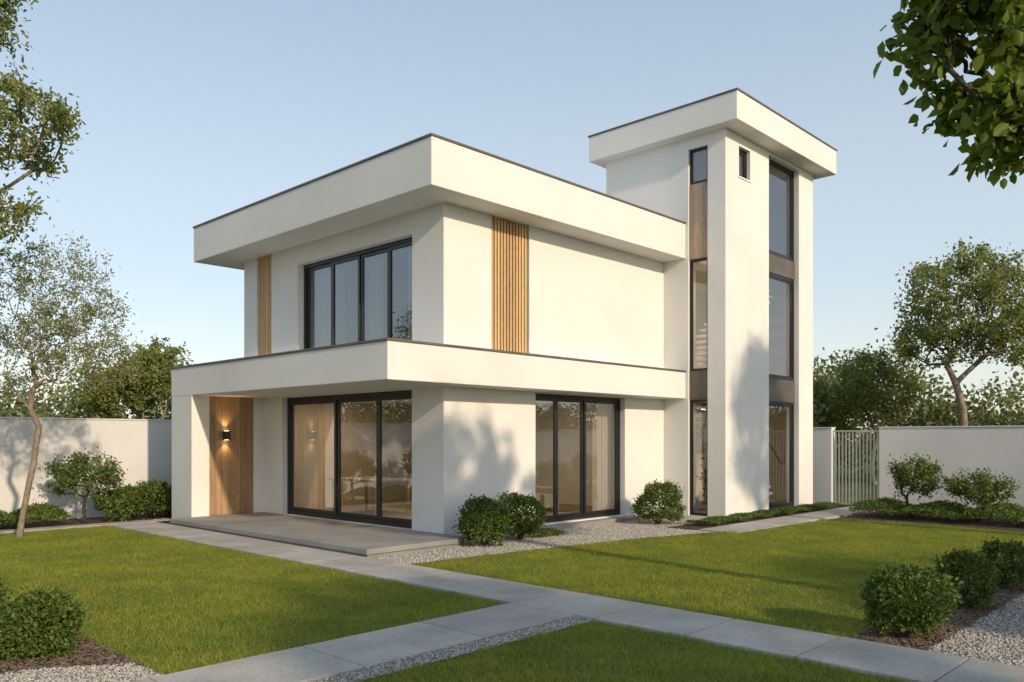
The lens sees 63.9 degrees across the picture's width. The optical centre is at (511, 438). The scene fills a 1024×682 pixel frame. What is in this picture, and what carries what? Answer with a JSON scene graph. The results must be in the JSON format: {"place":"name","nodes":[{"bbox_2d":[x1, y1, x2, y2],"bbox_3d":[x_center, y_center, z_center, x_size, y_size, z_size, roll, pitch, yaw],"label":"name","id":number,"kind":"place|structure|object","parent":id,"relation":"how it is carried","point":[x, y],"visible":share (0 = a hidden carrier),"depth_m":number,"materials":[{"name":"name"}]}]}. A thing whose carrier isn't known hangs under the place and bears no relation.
{"place":"outdoors","nodes":[
{"label":"outdoors","id":0,"kind":"place"},
{"bbox_2d":[171,523,469,557],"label":"terrace plinth","id":1,"kind":"structure","parent":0,"point":[412,550],"depth_m":12.62,"materials":[{"name":"grey concrete"}]},
{"bbox_2d":[0,519,1023,681],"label":"lawn","id":2,"kind":"structure","parent":0,"point":[162,604],"depth_m":8.97,"materials":[{"name":"plant"}]},
{"bbox_2d":[0,228,152,536],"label":"young olive tree","id":3,"kind":"object","parent":2,"relation":"on","point":[43,313],"visible":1,"depth_m":14.11,"materials":[{"name":"green plant"}]},
{"bbox_2d":[0,506,1023,681],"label":"garden path","id":4,"kind":"structure","parent":0,"point":[525,606],"depth_m":7.15,"materials":[{"name":"grey concrete"}]},
{"bbox_2d":[0,0,1023,439],"label":"sky","id":5,"kind":"structure","parent":0,"point":[193,112],"materials":[{"name":"blue"}]},
{"bbox_2d":[159,441,876,678],"bbox_3d":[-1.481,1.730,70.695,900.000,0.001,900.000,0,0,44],"label":"ground","id":6,"kind":"structure","parent":0,"point":[839,505],"depth_m":28.90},
{"bbox_2d":[0,418,171,522],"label":"garden wall","id":7,"kind":"structure","parent":6,"relation":"on","point":[140,450],"depth_m":17.49,"materials":[{"name":"white paint"}]},
{"bbox_2d":[0,417,171,420],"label":"wall coping","id":8,"kind":"object","parent":7,"relation":"on","point":[86,419],"depth_m":17.62,"materials":[{"name":"beige concrete"}]},
{"bbox_2d":[66,335,193,419],"bbox_3d":[-13.614,-1.078,29.712,4.422,5.597,2.993,0,0,-27],"label":"garden tree","id":9,"kind":"object","parent":6,"relation":"on","point":[160,373],"visible":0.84,"depth_m":29.24,"materials":[{"name":"green plant"}]},
{"bbox_2d":[170,512,470,554],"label":"terrace top","id":10,"kind":"structure","parent":6,"relation":"on","point":[363,539],"depth_m":13.69,"materials":[{"name":"grey concrete"}]},
{"bbox_2d":[172,386,663,535],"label":"ground floor walls","id":11,"kind":"structure","parent":6,"relation":"on","point":[478,442],"depth_m":16.39,"materials":[{"name":"paint"}]},
{"bbox_2d":[209,396,252,515],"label":"entrance wood cladding","id":12,"kind":"structure","parent":11,"relation":"attached to","point":[231,476],"depth_m":17.01,"materials":[{"name":"brown wood"}]},
{"bbox_2d":[223,431,230,439],"bbox_3d":[-5.861,-0.060,16.857,0.134,0.180,0.120,0,0,44],"label":"wall sconce","id":13,"kind":"object","parent":12,"relation":"attached to","point":[226,435],"depth_m":16.81,"materials":[{"name":"black metal"}]},
{"bbox_2d":[253,398,263,512],"bbox_3d":[-5.402,0.355,17.450,0.083,2.429,0.222,0,0,44],"label":"entrance jamb","id":14,"kind":"object","parent":11,"relation":"attached to","point":[258,454],"visible":1,"depth_m":17.42,"materials":[{"name":"white paint"}]},
{"bbox_2d":[298,404,317,508],"bbox_3d":[-4.220,0.380,16.982,0.700,2.360,0.087,0,0,44],"label":"curtain","id":15,"kind":"object","parent":11,"relation":"hanging from","point":[307,456],"visible":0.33,"depth_m":16.94,"materials":[{"name":"white fabric"}]},
{"bbox_2d":[172,341,684,404],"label":"canopy slab","id":16,"kind":"structure","parent":11,"relation":"on","point":[383,365],"depth_m":14.07,"materials":[{"name":"white paint"}]},
{"bbox_2d":[170,338,685,371],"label":"canopy edge trim","id":17,"kind":"structure","parent":16,"relation":"attached to","point":[402,340],"depth_m":13.93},
{"bbox_2d":[244,202,663,367],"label":"wall","id":18,"kind":"structure","parent":16,"relation":"on","point":[586,300],"depth_m":15.66,"materials":[{"name":"paint"}]},
{"bbox_2d":[314,263,344,347],"bbox_3d":[-3.661,-2.550,16.445,1.050,2.100,0.087,0,0,44],"label":"curtain","id":19,"kind":"object","parent":18,"relation":"hanging from","point":[322,307],"visible":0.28,"depth_m":16.48,"materials":[{"name":"white fabric"}]},
{"bbox_2d":[366,254,382,339],"bbox_3d":[-2.578,-2.550,15.407,0.450,2.100,0.087,0,0,44],"label":"curtain","id":20,"kind":"object","parent":18,"relation":"hanging from","point":[374,297],"visible":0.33,"depth_m":15.39,"materials":[{"name":"white fabric"}]},
{"bbox_2d":[408,246,411,339],"bbox_3d":[-1.658,-2.550,14.525,0.500,2.100,0.087,0,0,44],"label":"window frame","id":21,"kind":"object","parent":18,"relation":"hanging from","point":[409,292],"visible":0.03,"depth_m":14.66,"materials":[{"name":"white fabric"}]},
{"bbox_2d":[194,136,684,269],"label":"roof slab","id":22,"kind":"structure","parent":18,"relation":"on","point":[426,172],"depth_m":14.73,"materials":[{"name":"paint"}]},
{"bbox_2d":[193,133,685,227],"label":"roof edge trim","id":23,"kind":"structure","parent":22,"relation":"attached to","point":[445,139],"depth_m":14.56,"materials":[{"name":"metal"}]},
{"bbox_2d":[287,146,793,528],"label":"window frames","id":24,"kind":"structure","parent":11,"relation":"attached to","point":[378,518],"depth_m":16.37,"materials":[{"name":"black metal"}]},
{"bbox_2d":[592,403,609,510],"bbox_3d":[1.868,0.380,17.155,0.087,2.360,0.550,0,0,44],"label":"curtain","id":25,"kind":"object","parent":11,"relation":"hanging from","point":[600,456],"visible":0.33,"depth_m":17.15,"materials":[{"name":"white fabric"}]},
{"bbox_2d":[0,515,1023,681],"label":"gravel","id":26,"kind":"structure","parent":6,"relation":"on","point":[997,636],"depth_m":7.06,"materials":[{"name":"grey gravel"}]},
{"bbox_2d":[451,494,515,545],"bbox_3d":[-0.431,1.303,12.923,0.976,0.850,0.983,0,0,44],"label":"boxwood bush","id":27,"kind":"object","parent":26,"relation":"on","point":[486,510],"visible":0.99,"depth_m":12.77,"materials":[{"name":"green plant"}]},
{"bbox_2d":[496,491,549,539],"bbox_3d":[0.175,1.294,13.612,0.881,0.862,0.858,0,0,44],"label":"boxwood bush","id":28,"kind":"object","parent":26,"relation":"on","point":[515,501],"visible":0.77,"depth_m":13.48,"materials":[{"name":"green plant"}]},
{"bbox_2d":[527,526,567,536],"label":"ground cover plants","id":29,"kind":"object","parent":26,"relation":"on","point":[546,531],"visible":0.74,"depth_m":14.16,"materials":[{"name":"green plant"}]},
{"bbox_2d":[540,516,637,528],"bbox_3d":[1.482,1.667,16.036,0.258,0.105,3.000,0,0,44],"label":"window step","id":30,"kind":"object","parent":26,"relation":"on","point":[567,525],"depth_m":15.95,"materials":[{"name":"concrete"}]},
{"bbox_2d":[630,478,688,523],"bbox_3d":[2.888,1.255,16.251,1.088,0.947,1.258,0,0,44],"label":"boxwood bush","id":31,"kind":"object","parent":26,"relation":"on","point":[653,493],"visible":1,"depth_m":15.98,"materials":[{"name":"green plant"}]},
{"bbox_2d":[0,347,1023,475],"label":"distant trees","id":32,"kind":"object","parent":6,"relation":"on","point":[932,413],"visible":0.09,"depth_m":31.00,"materials":[{"name":"green plant"}]},
{"bbox_2d":[0,506,1023,674],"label":"planting bed","id":33,"kind":"object","parent":6,"relation":"on","point":[88,652],"visible":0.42,"depth_m":7.76,"materials":[{"name":"brown plant"}]},
{"bbox_2d":[0,576,15,614],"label":"boxwood bush","id":34,"kind":"object","parent":33,"relation":"on","point":[3,590],"visible":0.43,"depth_m":6.87,"materials":[{"name":"green plant"}]},
{"bbox_2d":[0,502,70,524],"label":"ground cover plants","id":35,"kind":"object","parent":33,"relation":"on","point":[46,511],"visible":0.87,"depth_m":15.79,"materials":[{"name":"green plant"}]},
{"bbox_2d":[0,0,89,270],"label":"olive tree","id":36,"kind":"object","parent":33,"relation":"on","point":[57,115],"visible":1,"depth_m":11.24,"materials":[{"name":"green plant"}]},
{"bbox_2d":[0,586,91,661],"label":"boxwood bush","id":37,"kind":"object","parent":33,"relation":"on","point":[66,616],"visible":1,"depth_m":6.26,"materials":[{"name":"green plant"}]},
{"bbox_2d":[37,446,127,522],"bbox_3d":[-8.560,0.925,16.364,1.358,1.555,1.542,0,0,44],"label":"garden shrub","id":38,"kind":"object","parent":33,"relation":"on","point":[68,474],"visible":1,"depth_m":16.24,"materials":[{"name":"green plant"}]},
{"bbox_2d":[90,483,151,521],"bbox_3d":[-8.087,1.331,16.974,1.029,0.803,1.087,0,0,24],"label":"laurel bush","id":39,"kind":"object","parent":33,"relation":"on","point":[126,497],"visible":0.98,"depth_m":16.76,"materials":[{"name":"green plant"}]},
{"bbox_2d":[129,477,171,517],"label":"laurel bush","id":40,"kind":"object","parent":33,"relation":"on","point":[153,488],"visible":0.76,"depth_m":17.45,"materials":[{"name":"green plant"}]},
{"bbox_2d":[154,485,171,510],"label":"laurel bush","id":41,"kind":"object","parent":33,"relation":"on","point":[163,500],"visible":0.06,"depth_m":17.79,"materials":[{"name":"green plant"}]},
{"bbox_2d":[686,501,838,525],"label":"ground cover plants","id":42,"kind":"object","parent":33,"relation":"on","point":[712,520],"visible":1,"depth_m":17.42,"materials":[{"name":"green plant"}]},
{"bbox_2d":[851,558,964,637],"bbox_3d":[3.363,1.387,6.979,0.833,0.684,0.814,0,0,44],"label":"boxwood bush","id":43,"kind":"object","parent":33,"relation":"on","point":[881,591],"visible":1,"depth_m":6.82,"materials":[{"name":"green plant"}]},
{"bbox_2d":[877,453,943,517],"bbox_3d":[8.553,1.012,17.446,1.080,1.435,1.254,0,0,-16],"label":"garden shrub","id":44,"kind":"object","parent":33,"relation":"on","point":[924,471],"visible":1,"depth_m":17.28,"materials":[{"name":"green plant"}]},
{"bbox_2d":[849,496,1023,523],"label":"ground cover plants","id":45,"kind":"object","parent":33,"relation":"on","point":[951,510],"visible":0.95,"depth_m":16.77,"materials":[{"name":"green plant"}]},
{"bbox_2d":[928,546,1002,608],"bbox_3d":[4.545,1.402,8.189,0.692,0.648,0.675,0,0,11],"label":"boxwood bush","id":46,"kind":"object","parent":33,"relation":"on","point":[971,563],"visible":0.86,"depth_m":8.10,"materials":[{"name":"green plant"}]},
{"bbox_2d":[938,464,1022,522],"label":"garden shrub","id":47,"kind":"object","parent":33,"relation":"on","point":[988,489],"visible":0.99,"depth_m":16.27,"materials":[{"name":"green plant"}]},
{"bbox_2d":[970,536,1023,588],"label":"boxwood bush","id":48,"kind":"object","parent":33,"relation":"on","point":[1008,550],"visible":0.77,"depth_m":9.12,"materials":[{"name":"green plant"}]},
{"bbox_2d":[606,128,812,517],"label":"tower walls","id":49,"kind":"structure","parent":6,"relation":"on","point":[657,179],"depth_m":17.92,"materials":[{"name":"white paint"}]},
{"bbox_2d":[689,181,707,259],"bbox_3d":[4.024,-4.665,17.624,0.460,1.610,0.070,0,0,44],"label":"tower wood panel","id":50,"kind":"object","parent":49,"relation":"attached to","point":[698,220],"visible":1,"depth_m":17.60,"materials":[{"name":"brown wood"}]},
{"bbox_2d":[690,371,707,399],"bbox_3d":[4.040,-1.135,17.642,0.464,0.610,0.100,0,0,44],"label":"dark spandrel","id":51,"kind":"object","parent":49,"relation":"attached to","point":[698,385],"visible":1,"depth_m":17.60,"materials":[{"name":"brown metal"}]},
{"bbox_2d":[589,90,835,180],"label":"tower roof slab","id":52,"kind":"structure","parent":49,"relation":"on","point":[743,115],"depth_m":18.08,"materials":[{"name":"white paint"}]},
{"bbox_2d":[588,87,836,150],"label":"tower roof edge trim","id":53,"kind":"structure","parent":52,"relation":"attached to","point":[725,92],"depth_m":17.91,"materials":[{"name":"grey metal"}]},
{"bbox_2d":[696,283,780,500],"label":"stair treads","id":54,"kind":"object","parent":49,"relation":"attached to","point":[774,285],"visible":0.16,"depth_m":19.57,"materials":[{"name":"beige wood"}]},
{"bbox_2d":[696,261,783,404],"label":"tower floors","id":55,"kind":"structure","parent":49,"relation":"attached to","point":[701,276],"depth_m":19.91,"materials":[{"name":"paint"}]},
{"bbox_2d":[769,254,794,402],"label":"spandrel panels","id":56,"kind":"object","parent":49,"relation":"attached to","point":[781,390],"visible":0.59,"depth_m":19.20,"materials":[{"name":"brown metal"}]},
{"bbox_2d":[813,371,858,436],"bbox_3d":[12.178,-0.471,32.104,3.200,4.369,2.880,0,0,44],"label":"garden tree","id":57,"kind":"object","parent":6,"relation":"on","point":[829,416],"visible":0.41,"depth_m":31.62,"materials":[{"name":"green plant"}]},
{"bbox_2d":[821,338,930,484],"bbox_3d":[13.198,-0.952,30.023,3.402,5.340,3.524,0,0,44],"label":"garden tree","id":58,"kind":"object","parent":6,"relation":"on","point":[861,386],"visible":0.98,"depth_m":29.54,"materials":[{"name":"green plant"}]},
{"bbox_2d":[813,427,1023,508],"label":"garden wall","id":59,"kind":"structure","parent":6,"relation":"on","point":[997,450],"depth_m":18.92,"materials":[{"name":"white paint"}]},
{"bbox_2d":[833,430,878,504],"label":"slatted garden gate","id":60,"kind":"structure","parent":59,"relation":"attached to","point":[856,431],"depth_m":20.33,"materials":[{"name":"metal"}]},
{"bbox_2d":[813,425,1023,428],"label":"wall coping","id":61,"kind":"object","parent":59,"relation":"on","point":[932,426],"depth_m":19.04,"materials":[{"name":"beige concrete"}]},
{"bbox_2d":[873,236,1023,425],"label":"garden tree","id":62,"kind":"object","parent":6,"relation":"on","point":[991,281],"visible":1,"depth_m":25.70,"materials":[{"name":"green plant"}]},
{"bbox_2d":[318,500,772,518],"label":"interior floor","id":63,"kind":"structure","parent":0,"point":[396,509],"depth_m":18.50,"materials":[{"name":"brown wood"}]},
{"bbox_2d":[311,260,407,347],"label":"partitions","id":64,"kind":"object","parent":63,"relation":"on","point":[400,303],"depth_m":18.15,"materials":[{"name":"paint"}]},
{"bbox_2d":[329,476,411,514],"bbox_3d":[-2.978,1.210,17.265,1.600,0.740,1.000,0,0,44],"label":"dining table","id":65,"kind":"object","parent":63,"relation":"on","point":[366,479],"visible":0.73,"depth_m":17.07,"materials":[{"name":"brown wood"}]},
{"bbox_2d":[295,177,786,506],"bbox_3d":[0.706,-2.410,20.420,12.500,8.120,4.287,0,0,-2],"label":"interior lining","id":66,"kind":"object","parent":63,"relation":"on","point":[358,439],"visible":0.12,"depth_m":20.41,"materials":[{"name":"paint"}]},
{"bbox_2d":[535,485,558,510],"bbox_3d":[-0.149,1.240,17.254,0.900,0.680,2.500,0,0,44],"label":"sofa","id":67,"kind":"object","parent":63,"relation":"on","point":[544,494],"visible":0.11,"depth_m":17.73,"materials":[{"name":"fabric"}]},
{"bbox_2d":[769,244,780,462],"bbox_3d":[5.607,-2.102,19.284,0.040,5.430,3.033,0,0,44],"label":"stair rail","id":68,"kind":"object","parent":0,"point":[769,442],"visible":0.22,"depth_m":20.19,"materials":[{"name":"black metal"}]},
{"bbox_2d":[873,0,1023,189],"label":"broadleaf tree","id":69,"kind":"object","parent":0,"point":[987,108],"visible":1,"depth_m":6.56,"materials":[{"name":"green plant"}]},
{"bbox_3d":[4.466,1.124,18.093,0.320,1.052,0.320,0,0,44],"label":"plant pot","id":70,"kind":"object","parent":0,"visible":0},
{"bbox_2d":[696,449,706,497],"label":"potted plant leaves","id":71,"kind":"object","parent":70,"relation":"in","point":[704,478],"visible":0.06,"depth_m":18.07,"materials":[{"name":"green plant"}]},
{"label":"slat backing","id":72,"kind":"object","parent":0,"visible":0},
{"bbox_2d":[259,216,526,354],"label":"vertical wood slats","id":73,"kind":"object","parent":72,"relation":"attached to","point":[509,285],"visible":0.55,"depth_m":14.75,"materials":[{"name":"brown wood"}]}
]}

